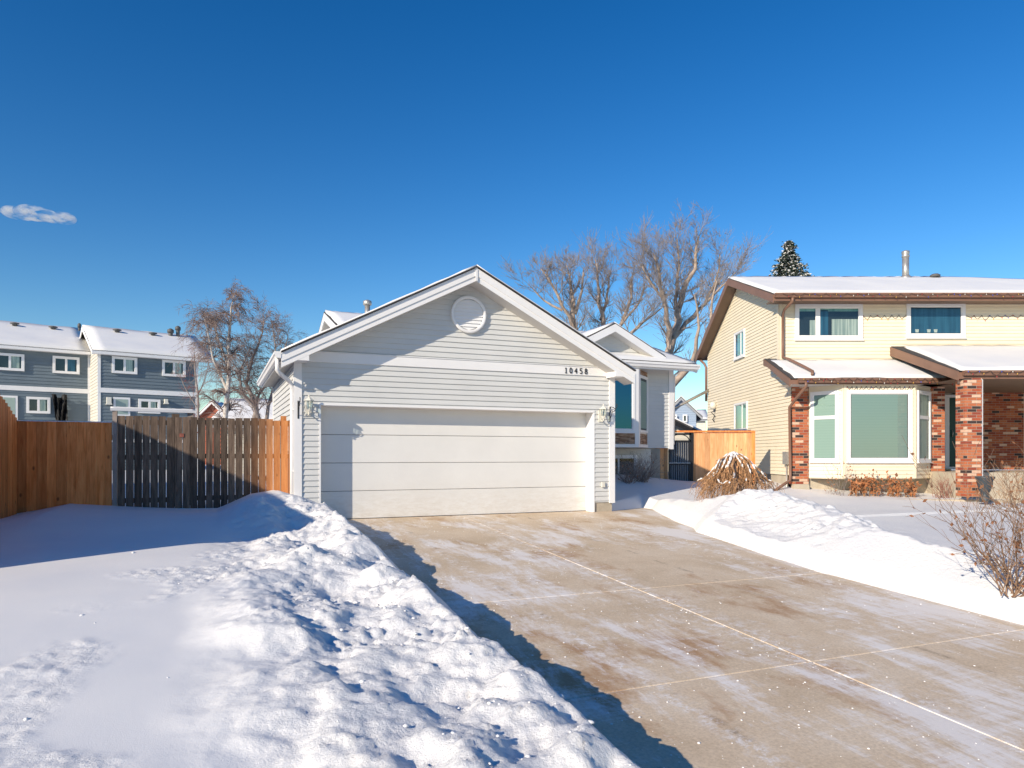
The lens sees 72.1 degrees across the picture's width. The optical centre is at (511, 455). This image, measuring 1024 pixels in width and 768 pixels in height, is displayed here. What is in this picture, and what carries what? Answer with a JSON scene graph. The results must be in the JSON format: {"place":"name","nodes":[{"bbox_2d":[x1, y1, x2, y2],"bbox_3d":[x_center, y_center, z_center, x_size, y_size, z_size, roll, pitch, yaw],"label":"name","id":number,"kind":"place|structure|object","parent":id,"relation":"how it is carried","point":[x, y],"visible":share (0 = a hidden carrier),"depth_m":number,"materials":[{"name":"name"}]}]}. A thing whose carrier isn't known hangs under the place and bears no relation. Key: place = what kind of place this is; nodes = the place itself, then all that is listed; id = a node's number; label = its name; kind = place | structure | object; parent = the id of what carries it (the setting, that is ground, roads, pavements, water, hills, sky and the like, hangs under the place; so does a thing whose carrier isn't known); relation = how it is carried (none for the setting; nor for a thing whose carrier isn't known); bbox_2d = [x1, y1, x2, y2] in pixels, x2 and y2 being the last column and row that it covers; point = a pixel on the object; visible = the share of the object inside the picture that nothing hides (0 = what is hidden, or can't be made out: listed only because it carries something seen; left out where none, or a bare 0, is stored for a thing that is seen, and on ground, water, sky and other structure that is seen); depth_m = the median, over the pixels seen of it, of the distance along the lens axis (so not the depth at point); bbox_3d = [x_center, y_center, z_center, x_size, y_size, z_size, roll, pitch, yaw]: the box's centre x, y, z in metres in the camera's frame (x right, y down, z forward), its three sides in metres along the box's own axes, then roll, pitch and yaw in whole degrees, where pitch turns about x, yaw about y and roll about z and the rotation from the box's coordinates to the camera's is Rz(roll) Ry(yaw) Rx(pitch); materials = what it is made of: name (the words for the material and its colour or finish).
{"place":"outdoors","nodes":[
{"label":"outdoors","id":0,"kind":"place"},
{"bbox_2d":[0,465,1023,767],"bbox_3d":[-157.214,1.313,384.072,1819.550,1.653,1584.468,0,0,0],"label":"snow ground","id":1,"kind":"structure","parent":0,"point":[260,665],"depth_m":4.91,"materials":[{"name":"white snow"}]},
{"bbox_2d":[0,396,16,518],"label":"side fence","id":2,"kind":"object","parent":1,"relation":"on","point":[8,463],"visible":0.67,"depth_m":10.85,"materials":[{"name":"brown wood"}]},
{"bbox_2d":[0,320,90,420],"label":"townhouse","id":3,"kind":"structure","parent":1,"relation":"on","point":[40,364],"depth_m":43.57,"materials":[{"name":"blue wood"}]},
{"bbox_2d":[0,395,17,419],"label":"door","id":4,"kind":"structure","parent":3,"relation":"in","point":[12,401],"depth_m":42.35,"materials":[{"name":"glass"}]},
{"bbox_2d":[0,353,23,370],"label":"window","id":5,"kind":"structure","parent":3,"relation":"in","point":[8,361],"depth_m":42.35,"materials":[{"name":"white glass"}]},
{"bbox_2d":[26,396,49,413],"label":"window","id":6,"kind":"structure","parent":3,"relation":"in","point":[41,405],"depth_m":43.12,"materials":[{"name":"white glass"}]},
{"bbox_2d":[52,394,67,420],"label":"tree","id":7,"kind":"object","parent":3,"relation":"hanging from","point":[60,408],"visible":0.84,"depth_m":43.60,"materials":[{"name":"black plant"}]},
{"bbox_2d":[53,356,79,373],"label":"window","id":8,"kind":"structure","parent":3,"relation":"in","point":[61,364],"depth_m":44.00,"materials":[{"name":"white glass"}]},
{"bbox_2d":[17,420,111,512],"bbox_3d":[-7.386,0.307,11.654,1.340,1.765,0.080,0,0,-23],"label":"cedar fence","id":9,"kind":"object","parent":1,"relation":"on","point":[59,463],"visible":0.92,"depth_m":11.61,"materials":[{"name":"brown wood"}]},
{"bbox_2d":[80,325,212,469],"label":"townhouse","id":10,"kind":"structure","parent":1,"relation":"on","point":[132,368],"depth_m":43.77,"materials":[{"name":"blue wood"}]},
{"bbox_2d":[113,397,129,415],"bbox_3d":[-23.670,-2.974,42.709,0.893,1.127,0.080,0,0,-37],"label":"door","id":11,"kind":"structure","parent":10,"relation":"in","point":[117,401],"depth_m":42.70,"materials":[{"name":"glass"}]},
{"bbox_2d":[112,356,136,373],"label":"window","id":12,"kind":"structure","parent":10,"relation":"in","point":[123,365],"depth_m":42.77,"materials":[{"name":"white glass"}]},
{"bbox_2d":[138,399,159,413],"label":"window","id":13,"kind":"structure","parent":10,"relation":"in","point":[144,403],"depth_m":43.58,"materials":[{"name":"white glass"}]},
{"bbox_2d":[162,360,185,376],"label":"window","id":14,"kind":"structure","parent":10,"relation":"in","point":[166,371],"depth_m":44.41,"materials":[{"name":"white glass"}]},
{"bbox_2d":[110,407,194,505],"bbox_3d":[-6.239,0.229,12.276,1.343,2.122,0.141,0,0,-33],"label":"gate arbour","id":15,"kind":"object","parent":1,"relation":"on","point":[189,412],"visible":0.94,"depth_m":11.90,"materials":[{"name":"grey wood"}]},
{"bbox_2d":[173,342,216,447],"bbox_3d":[-13.900,-2.659,30.880,1.917,4.671,1.502,0,0,-27],"label":"berry tree","id":16,"kind":"object","parent":1,"relation":"on","point":[198,398],"visible":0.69,"depth_m":30.96,"materials":[{"name":"brown plant"}]},
{"bbox_2d":[118,414,289,507],"bbox_3d":[-5.410,0.252,12.516,2.800,1.976,0.130,0,0,-23],"label":"wooden gate fence","id":17,"kind":"object","parent":1,"relation":"on","point":[145,457],"visible":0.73,"depth_m":12.41,"materials":[{"name":"brown wood"}]},
{"bbox_2d":[199,400,223,464],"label":"garden shed","id":18,"kind":"structure","parent":1,"relation":"on","point":[203,411],"depth_m":69.93,"materials":[{"name":"red"}]},
{"bbox_2d":[167,275,271,434],"bbox_3d":[-11.267,-3.505,27.050,3.474,6.432,3.759,0,0,-38],"label":"birch tree","id":19,"kind":"object","parent":1,"relation":"on","point":[225,367],"visible":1,"depth_m":26.77,"materials":[{"name":"brown plant"}]},
{"bbox_2d":[212,398,271,474],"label":"distant house","id":20,"kind":"structure","parent":1,"relation":"on","point":[262,410],"depth_m":35.76,"materials":[{"name":"beige"}]},
{"bbox_2d":[200,292,307,447],"bbox_3d":[-10.508,-3.584,29.254,3.935,6.552,4.201,0,0,0],"label":"bare tree","id":21,"kind":"object","parent":1,"relation":"on","point":[274,322],"visible":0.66,"depth_m":29.12,"materials":[{"name":"brown plant"}]},
{"bbox_2d":[257,265,700,518],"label":"house","id":22,"kind":"structure","parent":1,"relation":"on","point":[476,390],"depth_m":13.92,"materials":[{"name":"plastic"}]},
{"bbox_2d":[321,406,585,518],"bbox_3d":[-0.997,0.136,14.087,5.686,2.112,0.054,0,0,-23],"label":"garage door","id":23,"kind":"structure","parent":22,"relation":"in","point":[376,462],"depth_m":13.96,"materials":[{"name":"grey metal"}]},
{"bbox_2d":[615,455,636,474],"bbox_3d":[2.345,0.311,18.702,2.194,0.658,0.910,0,0,-2],"label":"window","id":24,"kind":"structure","parent":22,"relation":"in","point":[617,457],"depth_m":18.99,"materials":[{"name":"grey glass"}]},
{"bbox_2d":[499,227,613,330],"bbox_3d":[2.413,-6.307,37.712,6.438,11.947,4.094,0,0,0],"label":"bare tree","id":25,"kind":"object","parent":1,"relation":"on","point":[571,314],"visible":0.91,"depth_m":37.45,"materials":[{"name":"brown plant"}]},
{"bbox_2d":[615,460,644,483],"bbox_3d":[2.926,0.406,17.640,0.671,0.614,0.901,0,0,-21],"label":"bare shrub","id":26,"kind":"object","parent":1,"relation":"on","point":[624,478],"visible":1,"depth_m":17.62,"materials":[{"name":"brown plant"}]},
{"bbox_2d":[573,228,687,333],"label":"bare tree","id":27,"kind":"object","parent":1,"relation":"on","point":[625,308],"visible":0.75,"depth_m":40.17,"materials":[{"name":"brown plant"}]},
{"bbox_2d":[616,449,668,481],"bbox_3d":[3.368,0.251,18.046,1.130,0.931,1.522,0,0,-44],"label":"bare shrub","id":28,"kind":"object","parent":1,"relation":"on","point":[644,474],"visible":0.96,"depth_m":17.94,"materials":[{"name":"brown plant"}]},
{"bbox_2d":[660,448,667,478],"bbox_3d":[4.175,0.440,19.639,0.348,1.500,0.023,0,0,-1],"label":"narrow fence","id":29,"kind":"object","parent":1,"relation":"on","point":[663,455],"visible":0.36,"depth_m":19.63,"materials":[{"name":"brown wood"}]},
{"bbox_2d":[675,417,701,439],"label":"garden shed","id":30,"kind":"structure","parent":1,"relation":"on","point":[680,425],"depth_m":33.52,"materials":[{"name":"beige"}]},
{"bbox_2d":[675,396,702,426],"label":"distant house","id":31,"kind":"structure","parent":1,"relation":"on","point":[687,413],"depth_m":61.87,"materials":[{"name":"blue"}]},
{"bbox_2d":[613,200,771,353],"bbox_3d":[8.373,-6.871,36.514,9.726,13.217,6.127,0,0,-23],"label":"bare tree","id":32,"kind":"object","parent":1,"relation":"on","point":[672,333],"visible":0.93,"depth_m":36.34,"materials":[{"name":"brown plant"}]},
{"bbox_2d":[696,409,707,432],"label":"distant house","id":33,"kind":"structure","parent":1,"relation":"on","point":[700,424],"depth_m":90.67,"materials":[{"name":"beige"}]},
{"bbox_2d":[675,259,729,386],"bbox_3d":[8.180,-4.249,30.815,4.360,9.102,2.489,0,0,-22],"label":"bare tree","id":34,"kind":"object","parent":1,"relation":"on","point":[680,376],"visible":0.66,"depth_m":30.96,"materials":[{"name":"brown plant"}]},
{"bbox_2d":[675,431,754,482],"bbox_3d":[5.611,0.243,19.760,2.388,1.893,0.140,0,0,0],"label":"cedar fence","id":35,"kind":"object","parent":1,"relation":"on","point":[709,449],"visible":0.48,"depth_m":19.73,"materials":[{"name":"brown wood"}]},
{"bbox_2d":[668,433,692,480],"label":"iron gate","id":36,"kind":"structure","parent":35,"relation":"attached to","point":[680,460],"depth_m":19.71,"materials":[{"name":"grey metal"}]},
{"bbox_2d":[689,451,781,500],"bbox_3d":[4.496,0.488,14.185,1.793,1.150,1.685,0,0,0],"label":"weeping shrub","id":37,"kind":"object","parent":1,"relation":"on","point":[731,477],"visible":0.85,"depth_m":13.98,"materials":[{"name":"brown plant"}]},
{"bbox_2d":[768,240,813,276],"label":"spruce tree","id":38,"kind":"object","parent":1,"relation":"on","point":[788,258],"visible":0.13,"depth_m":47.59,"materials":[{"name":"green plant"}]},
{"bbox_2d":[820,476,837,492],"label":"thin plant","id":39,"kind":"object","parent":1,"relation":"on","point":[831,486],"visible":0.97,"depth_m":18.19,"materials":[{"name":"beige plant"}]},
{"bbox_2d":[823,456,855,495],"bbox_3d":[8.335,0.515,18.026,0.710,1.152,1.035,0,0,15],"label":"thin plant","id":40,"kind":"object","parent":1,"relation":"on","point":[840,475],"visible":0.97,"depth_m":17.95,"materials":[{"name":"beige plant"}]},
{"bbox_2d":[844,473,862,495],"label":"dried plant","id":41,"kind":"object","parent":1,"relation":"on","point":[854,487],"visible":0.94,"depth_m":17.95,"materials":[{"name":"brown plant"}]},
{"bbox_2d":[695,250,1023,498],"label":"cream house","id":42,"kind":"structure","parent":1,"relation":"on","point":[767,347],"depth_m":19.80,"materials":[{"name":"plastic"}]},
{"bbox_2d":[675,389,708,408],"bbox_3d":[6.685,-2.070,26.800,1.951,1.010,0.110,0,0,-18],"label":"pole","id":43,"kind":"object","parent":42,"relation":"attached to","point":[691,399],"visible":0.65,"depth_m":26.81,"materials":[{"name":"metal"}]},
{"bbox_2d":[733,328,744,360],"bbox_3d":[7.542,-3.673,23.374,0.075,0.923,1.075,0,0,0],"label":"window","id":44,"kind":"structure","parent":42,"relation":"in","point":[739,337],"depth_m":23.38,"materials":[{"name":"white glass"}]},
{"bbox_2d":[734,401,747,430],"bbox_3d":[7.542,-1.274,23.244,0.075,0.965,1.335,0,0,0],"label":"window","id":45,"kind":"structure","parent":42,"relation":"in","point":[740,409],"depth_m":23.17,"materials":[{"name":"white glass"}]},
{"bbox_2d":[794,304,863,340],"bbox_3d":[8.986,-3.778,19.962,1.958,1.034,0.075,0,0,0],"label":"window","id":46,"kind":"structure","parent":42,"relation":"in","point":[813,322],"depth_m":19.97,"materials":[{"name":"clear glass"}]},
{"bbox_2d":[805,378,952,384],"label":"string lights","id":47,"kind":"object","parent":42,"relation":"attached to","point":[874,380],"visible":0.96,"depth_m":18.13,"materials":[{"name":"black plastic"}]},
{"bbox_2d":[847,386,914,389],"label":"string lights","id":48,"kind":"object","parent":42,"relation":"attached to","point":[880,387],"visible":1,"depth_m":18.37,"materials":[{"name":"black plastic"}]},
{"bbox_2d":[784,293,1023,297],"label":"string lights","id":49,"kind":"object","parent":42,"relation":"attached to","point":[899,294],"visible":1,"depth_m":19.28,"materials":[{"name":"black plastic"}]},
{"bbox_2d":[905,304,966,338],"bbox_3d":[12.023,-3.821,19.962,1.704,1.012,0.075,0,0,0],"label":"window","id":50,"kind":"structure","parent":42,"relation":"in","point":[923,321],"depth_m":19.97,"materials":[{"name":"clear glass"}]},
{"bbox_2d":[945,395,955,468],"bbox_3d":[13.425,-0.710,20.902,1.150,2.200,0.095,0,0,0],"label":"front door","id":51,"kind":"structure","parent":42,"relation":"in","point":[950,400],"depth_m":20.92,"materials":[{"name":"metal"}]},
{"bbox_2d":[966,315,1023,320],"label":"string lights","id":52,"kind":"object","parent":42,"relation":"attached to","point":[992,317],"visible":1,"depth_m":19.97,"materials":[{"name":"black plastic"}]},
{"bbox_2d":[968,371,1022,375],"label":"string lights","id":53,"kind":"object","parent":42,"relation":"attached to","point":[994,374],"visible":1,"depth_m":16.83,"materials":[{"name":"orange plastic"}]},
{"bbox_2d":[849,474,874,496],"bbox_3d":[8.939,0.782,17.934,0.520,0.647,0.653,0,0,0],"label":"dried plant","id":54,"kind":"object","parent":1,"relation":"on","point":[863,485],"visible":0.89,"depth_m":17.98,"materials":[{"name":"brown plant"}]},
{"bbox_2d":[867,468,884,496],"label":"dried plant","id":55,"kind":"object","parent":1,"relation":"on","point":[873,491],"visible":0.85,"depth_m":17.93,"materials":[{"name":"brown plant"}]},
{"bbox_2d":[879,481,892,495],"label":"thin plant","id":56,"kind":"object","parent":1,"relation":"on","point":[884,486],"visible":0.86,"depth_m":18.10,"materials":[{"name":"brown plant"}]},
{"bbox_2d":[883,473,900,496],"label":"dried plant","id":57,"kind":"object","parent":1,"relation":"on","point":[889,489],"visible":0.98,"depth_m":18.01,"materials":[{"name":"brown plant"}]},
{"bbox_2d":[886,470,911,496],"bbox_3d":[9.902,0.753,18.015,0.588,0.766,0.719,0,0,31],"label":"dried plant","id":58,"kind":"object","parent":1,"relation":"on","point":[905,489],"visible":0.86,"depth_m":17.92,"materials":[{"name":"brown plant"}]},
{"bbox_2d":[903,480,921,497],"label":"dried plant","id":59,"kind":"object","parent":1,"relation":"on","point":[912,494],"visible":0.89,"depth_m":17.91,"materials":[{"name":"brown plant"}]},
{"bbox_2d":[930,469,948,497],"bbox_3d":[10.873,0.710,17.918,0.446,0.793,0.461,0,0,33],"label":"thin plant","id":60,"kind":"object","parent":1,"relation":"on","point":[941,488],"visible":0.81,"depth_m":17.88,"materials":[{"name":"brown plant"}]},
{"bbox_2d":[932,473,954,497],"bbox_3d":[11.003,0.761,17.935,0.548,0.700,0.718,0,0,38],"label":"thin plant","id":61,"kind":"object","parent":1,"relation":"on","point":[946,492],"visible":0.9,"depth_m":17.91,"materials":[{"name":"brown plant"}]},
{"bbox_2d":[892,435,1023,597],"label":"bare shrub","id":62,"kind":"object","parent":1,"relation":"on","point":[1017,542],"visible":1,"depth_m":7.29,"materials":[{"name":"brown plant"}]},
{"bbox_2d":[907,499,1020,502],"bbox_3d":[10.315,1.180,17.378,4.901,0.220,0.453,0,0,10],"label":"bed edging","id":63,"kind":"object","parent":1,"relation":"on","point":[973,500],"visible":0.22,"depth_m":17.19,"materials":[{"name":"concrete"}]},
{"bbox_2d":[975,476,994,501],"bbox_3d":[11.119,0.790,16.550,0.410,0.600,0.410,0,0,0],"label":"planter urn","id":64,"kind":"object","parent":1,"relation":"on","point":[980,479],"visible":0.71,"depth_m":16.45,"materials":[{"name":"grey stone"}]},
{"bbox_2d":[970,439,1023,563],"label":"bare shrub","id":65,"kind":"object","parent":1,"relation":"on","point":[1022,483],"visible":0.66,"depth_m":7.83,"materials":[{"name":"brown plant"}]},
{"bbox_2d":[982,458,1023,506],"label":"thin plant","id":66,"kind":"object","parent":1,"relation":"on","point":[1010,487],"visible":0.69,"depth_m":15.99,"materials":[{"name":"brown plant"}]},
{"bbox_2d":[0,0,1023,432],"label":"sky","id":67,"kind":"structure","parent":0,"point":[320,156],"materials":[{"name":"blue"}]},
{"bbox_2d":[347,508,1023,767],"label":"driveway","id":68,"kind":"structure","parent":0,"point":[747,590],"depth_m":6.18,"materials":[{"name":"concrete"}]},
{"bbox_2d":[382,518,1020,767],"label":"snow crumbs","id":69,"kind":"object","parent":68,"relation":"on","point":[685,647],"visible":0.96,"depth_m":6.57,"materials":[{"name":"white snow"}]},
{"bbox_2d":[541,549,1022,749],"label":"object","id":70,"kind":"structure","parent":68,"relation":"on","point":[797,664],"depth_m":5.60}
]}

